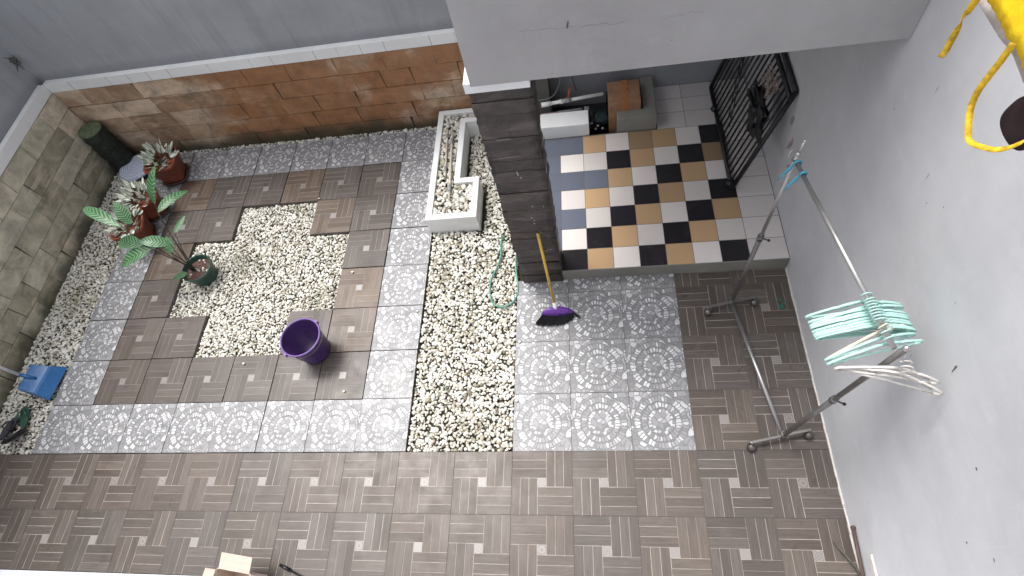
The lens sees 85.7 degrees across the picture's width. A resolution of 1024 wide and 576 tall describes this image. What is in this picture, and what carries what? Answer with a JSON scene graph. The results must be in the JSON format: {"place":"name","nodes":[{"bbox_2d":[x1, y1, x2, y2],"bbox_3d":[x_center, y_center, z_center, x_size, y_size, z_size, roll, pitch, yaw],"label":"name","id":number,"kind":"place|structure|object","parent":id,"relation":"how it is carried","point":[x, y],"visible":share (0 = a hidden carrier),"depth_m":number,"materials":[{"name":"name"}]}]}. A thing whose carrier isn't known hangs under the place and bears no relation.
{"place":"outdoors","nodes":[
{"label":"outdoors","id":0,"kind":"place"},
{"bbox_2d":[0,570,184,575],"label":"house terrace","id":1,"kind":"structure","parent":0,"point":[26,573],"depth_m":3.83,"materials":[{"name":"tile"}]},
{"bbox_2d":[203,552,267,575],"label":"cardboard box","id":2,"kind":"object","parent":1,"relation":"on","point":[233,565],"visible":1,"depth_m":3.46,"materials":[{"name":"beige cardboard"}]},
{"bbox_2d":[31,129,436,453],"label":"garden paving","id":3,"kind":"structure","parent":0,"point":[140,378],"depth_m":4.55,"materials":[{"name":"grey tile"}]},
{"bbox_2d":[104,205,156,248],"bbox_3d":[-3.522,-0.574,5.090,0.390,0.422,0.372,11,64,16],"label":"potted plant","id":4,"kind":"object","parent":3,"relation":"on","point":[141,222],"visible":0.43,"depth_m":5.07,"materials":[{"name":"white plant"}]},
{"bbox_2d":[114,177,170,222],"bbox_3d":[-3.505,-0.849,5.242,0.369,0.419,0.352,24,68,22],"label":"potted plant","id":5,"kind":"object","parent":3,"relation":"on","point":[133,194],"visible":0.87,"depth_m":5.19,"materials":[{"name":"white plant"}]},
{"bbox_2d":[136,137,188,186],"bbox_3d":[-3.425,-1.254,5.454,0.378,0.419,0.391,-3,61,9],"label":"potted plant","id":6,"kind":"object","parent":3,"relation":"on","point":[171,167],"visible":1,"depth_m":5.41,"materials":[{"name":"white plant"}]},
{"bbox_2d":[80,137,520,401],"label":"stray pebbles","id":7,"kind":"object","parent":3,"relation":"on","point":[411,370],"visible":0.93,"depth_m":4.39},
{"bbox_2d":[280,318,330,364],"bbox_3d":[-1.564,0.435,4.247,0.326,0.275,0.327,-3,61,9],"label":"bucket","id":8,"kind":"object","parent":3,"relation":"on","point":[304,340],"visible":1,"depth_m":4.24,"materials":[{"name":"purple plastic"}]},
{"bbox_2d":[170,202,348,357],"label":"gravel","id":9,"kind":"structure","parent":0,"point":[258,247],"depth_m":4.83,"materials":[{"name":"white gravel"}]},
{"bbox_2d":[82,166,217,285],"bbox_3d":[-3.021,-0.417,4.597,0.848,1.035,0.561,-16,60,2],"label":"potted plant","id":10,"kind":"object","parent":9,"relation":"on","point":[200,269],"visible":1,"depth_m":4.53,"materials":[{"name":"green plant"}]},
{"bbox_2d":[0,126,522,454],"bbox_3d":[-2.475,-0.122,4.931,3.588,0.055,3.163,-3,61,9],"label":"gravel","id":11,"kind":"structure","parent":0,"point":[78,302],"depth_m":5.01,"materials":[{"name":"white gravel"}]},
{"bbox_2d":[0,417,17,440],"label":"slipper","id":12,"kind":"object","parent":11,"relation":"on","point":[8,428],"visible":1,"depth_m":4.46,"materials":[{"name":"plastic"}]},
{"bbox_2d":[0,427,26,443],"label":"slipper","id":13,"kind":"object","parent":11,"relation":"on","point":[14,436],"visible":1,"depth_m":4.35,"materials":[{"name":"black plastic"}]},
{"bbox_2d":[16,406,29,427],"bbox_3d":[-3.981,1.048,4.490,0.091,0.047,0.199,-24,60,-3],"label":"slipper","id":14,"kind":"object","parent":11,"relation":"on","point":[24,412],"visible":0.94,"depth_m":4.49,"materials":[{"name":"green plastic"}]},
{"bbox_2d":[0,364,67,400],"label":"dustpan","id":15,"kind":"object","parent":11,"relation":"on","point":[40,381],"visible":1,"depth_m":4.55,"materials":[{"name":"blue plastic"}]},
{"bbox_2d":[78,121,134,171],"bbox_3d":[-4.109,-1.426,5.658,0.258,0.560,0.258,-3,61,9],"label":"tree stump","id":16,"kind":"object","parent":11,"relation":"on","point":[107,145],"visible":0.89,"depth_m":5.52,"materials":[{"name":"green wood"}]},
{"bbox_2d":[119,154,147,181],"bbox_3d":[-3.888,-1.235,5.742,0.372,0.120,0.372,-3,61,9],"label":"swirled tray","id":17,"kind":"object","parent":11,"relation":"on","point":[132,169],"visible":0.63,"depth_m":5.67,"materials":[{"name":"stone"}]},
{"bbox_2d":[36,209,507,399],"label":"weeds","id":18,"kind":"object","parent":11,"relation":"on","point":[317,278],"visible":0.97,"depth_m":4.55,"materials":[{"name":"green plant"}]},
{"bbox_2d":[425,108,483,233],"bbox_3d":[-0.291,-1.090,4.963,0.815,0.225,1.270,-3,61,9],"label":"planter","id":19,"kind":"object","parent":11,"relation":"on","point":[471,220],"visible":0.59,"depth_m":4.79,"materials":[{"name":"paint"}]},
{"bbox_2d":[463,68,563,282],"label":"pillar","id":20,"kind":"structure","parent":11,"relation":"on","point":[507,115],"depth_m":3.20,"materials":[{"name":"stone"}]},
{"bbox_2d":[446,0,929,86],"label":"balcony beam","id":21,"kind":"structure","parent":20,"relation":"on","point":[503,41],"depth_m":2.35,"materials":[{"name":"paint"}]},
{"bbox_2d":[0,268,857,575],"bbox_3d":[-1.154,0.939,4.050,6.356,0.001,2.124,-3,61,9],"label":"courtyard floor","id":22,"kind":"structure","parent":0,"point":[586,526],"depth_m":3.66,"materials":[{"name":"brown tile"}]},
{"bbox_2d":[279,563,301,575],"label":"black stick","id":23,"kind":"object","parent":22,"relation":"on","point":[286,568],"visible":1,"depth_m":3.58,"materials":[{"name":"plastic"}]},
{"bbox_2d":[704,152,910,451],"bbox_3d":[1.508,0.176,3.038,0.416,1.624,1.066,-10,60,5],"label":"drying rack","id":24,"kind":"object","parent":22,"relation":"on","point":[834,399],"visible":1,"depth_m":2.89,"materials":[{"name":"metal"}]},
{"bbox_2d":[777,160,801,180],"bbox_3d":[1.330,-0.569,2.649,0.108,0.102,0.020,-19,59,0],"label":"plastic clip","id":25,"kind":"object","parent":24,"relation":"attached to","point":[790,168],"visible":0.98,"depth_m":2.64,"materials":[{"name":"blue plastic"}]},
{"bbox_2d":[783,171,807,190],"bbox_3d":[1.339,-0.510,2.611,0.108,0.097,0.021,-19,59,0],"label":"plastic clip","id":26,"kind":"object","parent":24,"relation":"hanging from","point":[794,179],"visible":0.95,"depth_m":2.61,"materials":[{"name":"blue plastic"}]},
{"bbox_2d":[797,139,806,152],"bbox_3d":[1.351,-0.657,2.571,0.032,0.081,0.017,-42,62,-13],"label":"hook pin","id":27,"kind":"object","parent":24,"relation":"attached to","point":[802,145],"visible":1,"depth_m":2.56,"materials":[{"name":"metal"}]},
{"bbox_2d":[805,292,901,318],"bbox_3d":[1.463,0.063,2.321,0.400,0.186,0.012,-8,60,6],"label":"clothes hanger","id":28,"kind":"object","parent":24,"relation":"hanging from","point":[843,306],"visible":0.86,"depth_m":2.35,"materials":[{"name":"green plastic"}]},
{"bbox_2d":[809,297,903,326],"bbox_3d":[1.467,0.085,2.308,0.400,0.186,0.012,-12,59,4],"label":"clothes hanger","id":29,"kind":"object","parent":24,"relation":"hanging from","point":[901,307],"visible":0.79,"depth_m":2.33,"materials":[{"name":"green plastic"}]},
{"bbox_2d":[808,300,906,324],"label":"clothes hanger","id":30,"kind":"object","parent":24,"relation":"hanging from","point":[853,311],"visible":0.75,"depth_m":2.31,"materials":[{"name":"green plastic"}]},
{"bbox_2d":[810,306,909,329],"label":"clothes hanger","id":31,"kind":"object","parent":24,"relation":"hanging from","point":[814,327],"visible":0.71,"depth_m":2.31,"materials":[{"name":"green plastic"}]},
{"bbox_2d":[811,303,909,327],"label":"clothes hanger","id":32,"kind":"object","parent":24,"relation":"hanging from","point":[859,313],"visible":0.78,"depth_m":2.30,"materials":[{"name":"green plastic"}]},
{"bbox_2d":[812,308,910,332],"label":"clothes hanger","id":33,"kind":"object","parent":24,"relation":"hanging from","point":[846,323],"visible":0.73,"depth_m":2.30,"materials":[{"name":"green plastic"}]},
{"bbox_2d":[813,311,912,335],"bbox_3d":[1.474,0.140,2.275,0.400,0.186,0.013,-7,60,7],"label":"clothes hanger","id":34,"kind":"object","parent":24,"relation":"hanging from","point":[871,320],"visible":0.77,"depth_m":2.29,"materials":[{"name":"green plastic"}]},
{"bbox_2d":[814,314,912,337],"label":"clothes hanger","id":35,"kind":"object","parent":24,"relation":"hanging from","point":[847,328],"visible":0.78,"depth_m":2.31,"materials":[{"name":"green plastic"}]},
{"bbox_2d":[815,317,916,340],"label":"clothes hanger","id":36,"kind":"object","parent":24,"relation":"hanging from","point":[856,329],"visible":0.84,"depth_m":2.30,"materials":[{"name":"green plastic"}]},
{"bbox_2d":[828,323,908,356],"bbox_3d":[1.480,0.187,2.248,0.400,0.186,0.013,-22,60,-4],"label":"clothes hanger","id":37,"kind":"object","parent":24,"relation":"hanging from","point":[879,331],"visible":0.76,"depth_m":2.25,"materials":[{"name":"beige plastic"}]},
{"bbox_2d":[824,329,915,361],"bbox_3d":[1.483,0.208,2.236,0.400,0.186,0.012,-16,59,-1],"label":"clothes hanger","id":38,"kind":"object","parent":24,"relation":"hanging from","point":[863,344],"visible":0.91,"depth_m":2.27,"materials":[{"name":"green plastic"}]},
{"bbox_2d":[826,336,923,365],"bbox_3d":[1.490,0.232,2.221,0.400,0.186,0.012,-15,60,4],"label":"clothes hanger","id":39,"kind":"object","parent":24,"relation":"hanging from","point":[912,342],"visible":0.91,"depth_m":2.26,"materials":[{"name":"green plastic"}]},
{"bbox_2d":[834,360,939,384],"bbox_3d":[1.527,0.322,2.193,0.400,0.186,0.012,7,63,9],"label":"clothes hanger","id":40,"kind":"object","parent":24,"relation":"hanging from","point":[899,368],"visible":0.91,"depth_m":2.22,"materials":[{"name":"white plastic"}]},
{"bbox_2d":[835,365,942,395],"bbox_3d":[1.528,0.342,2.187,0.400,0.186,0.013,14,65,14],"label":"clothes hanger","id":41,"kind":"object","parent":24,"relation":"hanging from","point":[910,378],"visible":0.98,"depth_m":2.21,"materials":[{"name":"white plastic"}]},
{"bbox_2d":[833,541,860,575],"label":"weathered stick","id":42,"kind":"object","parent":22,"relation":"on","point":[850,561],"visible":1,"depth_m":3.11,"materials":[{"name":"grey wood"}]},
{"bbox_2d":[433,114,474,214],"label":"gravel","id":43,"kind":"structure","parent":0,"point":[457,199],"depth_m":4.79,"materials":[{"name":"white gravel"}]},
{"bbox_2d":[444,129,448,176],"bbox_3d":[-0.591,-1.222,4.971,0.026,0.030,0.571,-5,60,8],"label":"water pipe","id":44,"kind":"object","parent":43,"relation":"on","point":[445,166],"visible":1,"depth_m":4.95,"materials":[{"name":"white plastic"}]},
{"bbox_2d":[448,131,452,199],"bbox_3d":[-0.543,-1.095,4.886,0.030,0.036,0.791,-6,60,7],"label":"water pipe","id":45,"kind":"object","parent":43,"relation":"on","point":[450,168],"visible":1,"depth_m":4.86,"materials":[{"name":"white plastic"}]},
{"bbox_2d":[407,131,540,451],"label":"gravel","id":46,"kind":"structure","parent":0,"point":[492,357],"depth_m":4.22,"materials":[{"name":"white gravel"}]},
{"bbox_2d":[489,183,518,307],"bbox_3d":[-0.131,-0.360,4.071,0.244,0.912,0.685,-3,61,9],"label":"garden hose","id":47,"kind":"object","parent":46,"relation":"on","point":[492,302],"visible":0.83,"depth_m":4.40,"materials":[{"name":"green rubber"}]},
{"bbox_2d":[553,102,608,133],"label":"pit floor","id":48,"kind":"structure","parent":0,"point":[594,107],"depth_m":5.16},
{"bbox_2d":[533,78,552,114],"bbox_3d":[0.263,-1.758,4.935,0.155,0.620,0.205,-3,61,9],"label":"concrete post","id":49,"kind":"object","parent":48,"relation":"on","point":[543,88],"visible":0.18,"depth_m":4.84,"materials":[{"name":"grey concrete"}]},
{"bbox_2d":[541,86,607,115],"bbox_3d":[0.566,-1.630,4.880,0.609,0.334,0.108,-9,60,6],"label":"water pipe","id":50,"kind":"object","parent":48,"relation":"on","point":[562,101],"visible":0.94,"depth_m":4.78,"materials":[{"name":"white plastic"}]},
{"bbox_2d":[589,109,607,133],"bbox_3d":[0.768,-1.488,4.915,0.163,0.210,0.210,-3,61,9],"label":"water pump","id":51,"kind":"object","parent":48,"relation":"on","point":[598,121],"visible":0.99,"depth_m":4.88,"materials":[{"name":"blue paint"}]},
{"bbox_2d":[541,106,588,114],"bbox_3d":[0.469,-1.558,4.877,0.421,0.040,0.038,-6,60,7],"label":"water pipe","id":52,"kind":"object","parent":51,"relation":"attached to","point":[578,109],"visible":0.77,"depth_m":4.86,"materials":[{"name":"grey plastic"}]},
{"bbox_2d":[607,79,640,132],"bbox_3d":[0.981,-1.595,4.859,0.270,0.343,0.286,-3,61,9],"label":"cardboard box","id":53,"kind":"object","parent":48,"relation":"on","point":[623,95],"visible":0.65,"depth_m":4.71,"materials":[{"name":"brown cardboard"}]},
{"bbox_2d":[513,274,695,450],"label":"mosaic floor","id":54,"kind":"structure","parent":0,"point":[661,419],"depth_m":3.92,"materials":[{"name":"tile"}]},
{"bbox_2d":[535,233,580,326],"bbox_3d":[0.293,-0.043,3.918,0.343,0.700,0.386,-3,61,9],"label":"broom","id":55,"kind":"object","parent":54,"relation":"on","point":[555,314],"visible":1,"depth_m":4.11,"materials":[{"name":"plastic"}]},
{"bbox_2d":[776,297,787,308],"bbox_3d":[1.915,0.106,3.941,0.057,0.001,0.102,-25,60,-4],"label":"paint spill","id":56,"kind":"object","parent":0,"point":[780,306],"visible":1,"depth_m":3.93,"materials":[{"name":"green paint"}]},
{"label":"clothes line","id":57,"kind":"object","parent":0,"visible":0},
{"bbox_2d":[938,0,1023,151],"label":"apron","id":58,"kind":"object","parent":57,"relation":"hanging from","point":[1005,18],"visible":1,"depth_m":0.98,"materials":[{"name":"yellow fabric"}]},
{"bbox_2d":[1000,96,1023,150],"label":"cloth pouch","id":59,"kind":"object","parent":57,"relation":"hanging from","point":[1012,123],"visible":0.92,"depth_m":0.99,"materials":[{"name":"brown fabric"}]},
{"label":"ground","id":60,"kind":"structure","parent":0,"visible":0},
{"bbox_2d":[0,46,117,413],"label":"boundary wall","id":61,"kind":"structure","parent":60,"relation":"on","point":[57,173],"depth_m":4.99,"materials":[{"name":"stone"}]},
{"bbox_2d":[3,55,23,70],"bbox_3d":[-4.393,-2.002,4.889,0.104,0.144,0.094,-3,61,9],"label":"dry weed","id":62,"kind":"object","parent":61,"relation":"attached to","point":[14,60],"visible":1,"depth_m":4.89,"materials":[{"name":"plant"}]},
{"bbox_2d":[0,0,749,154],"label":"boundary wall","id":63,"kind":"structure","parent":60,"relation":"on","point":[181,75],"depth_m":4.88,"materials":[{"name":"orange stone"}]},
{"bbox_2d":[539,77,560,100],"bbox_3d":[0.354,-1.803,4.747,0.084,0.287,0.332,38,74,26],"label":"electric cable","id":64,"kind":"object","parent":63,"relation":"attached to","point":[555,92],"visible":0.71,"depth_m":4.83,"materials":[{"name":"grey plastic"}]},
{"bbox_2d":[545,78,789,273],"bbox_3d":[1.170,-0.894,4.730,1.800,0.408,1.870,-3,61,9],"label":"platform base","id":65,"kind":"object","parent":60,"relation":"on","point":[585,208],"visible":0.17,"depth_m":4.44,"materials":[{"name":"tile"}]},
{"bbox_2d":[540,110,589,139],"bbox_3d":[0.478,-1.393,4.927,0.420,0.312,0.168,-3,61,9],"label":"masonry ledge","id":66,"kind":"object","parent":65,"relation":"on","point":[564,124],"visible":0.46,"depth_m":4.80,"materials":[{"name":"white paint"}]},
{"bbox_2d":[617,76,656,132],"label":"concrete curb","id":67,"kind":"structure","parent":65,"relation":"on","point":[644,117],"depth_m":4.71,"materials":[{"name":"grey concrete"}]},
{"bbox_2d":[542,78,788,270],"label":"carport floor","id":68,"kind":"structure","parent":65,"relation":"on","point":[754,186],"depth_m":4.41,"materials":[{"name":"multicoloured tile"}]},
{"bbox_2d":[709,52,798,189],"bbox_3d":[1.794,-1.526,4.240,0.343,0.836,1.295,-3,61,9],"label":"iron grille","id":69,"kind":"object","parent":68,"relation":"on","point":[790,96],"visible":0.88,"depth_m":4.25,"materials":[{"name":"black metal"}]},
{"bbox_2d":[746,77,769,148],"bbox_3d":[1.791,-1.262,4.004,0.127,0.373,0.496,-3,61,9],"label":"plastic bag","id":70,"kind":"object","parent":69,"relation":"on","point":[758,116],"visible":1,"depth_m":3.97,"materials":[{"name":"black plastic"}]},
{"bbox_2d":[760,62,780,100],"bbox_3d":[1.808,-1.436,3.852,0.126,0.169,0.272,-3,61,9],"label":"peeling paint patch","id":71,"kind":"object","parent":69,"relation":"on","point":[775,83],"visible":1,"depth_m":3.83,"materials":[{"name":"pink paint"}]},
{"bbox_2d":[562,257,789,279],"bbox_3d":[1.197,-0.143,4.141,1.633,0.127,0.012,-3,61,9],"label":"step riser","id":72,"kind":"object","parent":65,"relation":"attached to","point":[676,268],"visible":1,"depth_m":4.13,"materials":[{"name":"concrete"}]},
{"bbox_2d":[745,0,1023,575],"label":"house wall","id":73,"kind":"structure","parent":60,"relation":"on","point":[921,200],"depth_m":2.38,"materials":[{"name":"grey paint"}]},
{"bbox_2d":[850,525,864,575],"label":"wooden handle","id":74,"kind":"object","parent":73,"relation":"attached to","point":[856,544],"visible":1,"depth_m":3.08,"materials":[{"name":"wood"}]},
{"bbox_2d":[867,554,877,575],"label":"white strip","id":75,"kind":"object","parent":73,"relation":"attached to","point":[872,565],"visible":1,"depth_m":2.92,"materials":[{"name":"plastic"}]}
]}

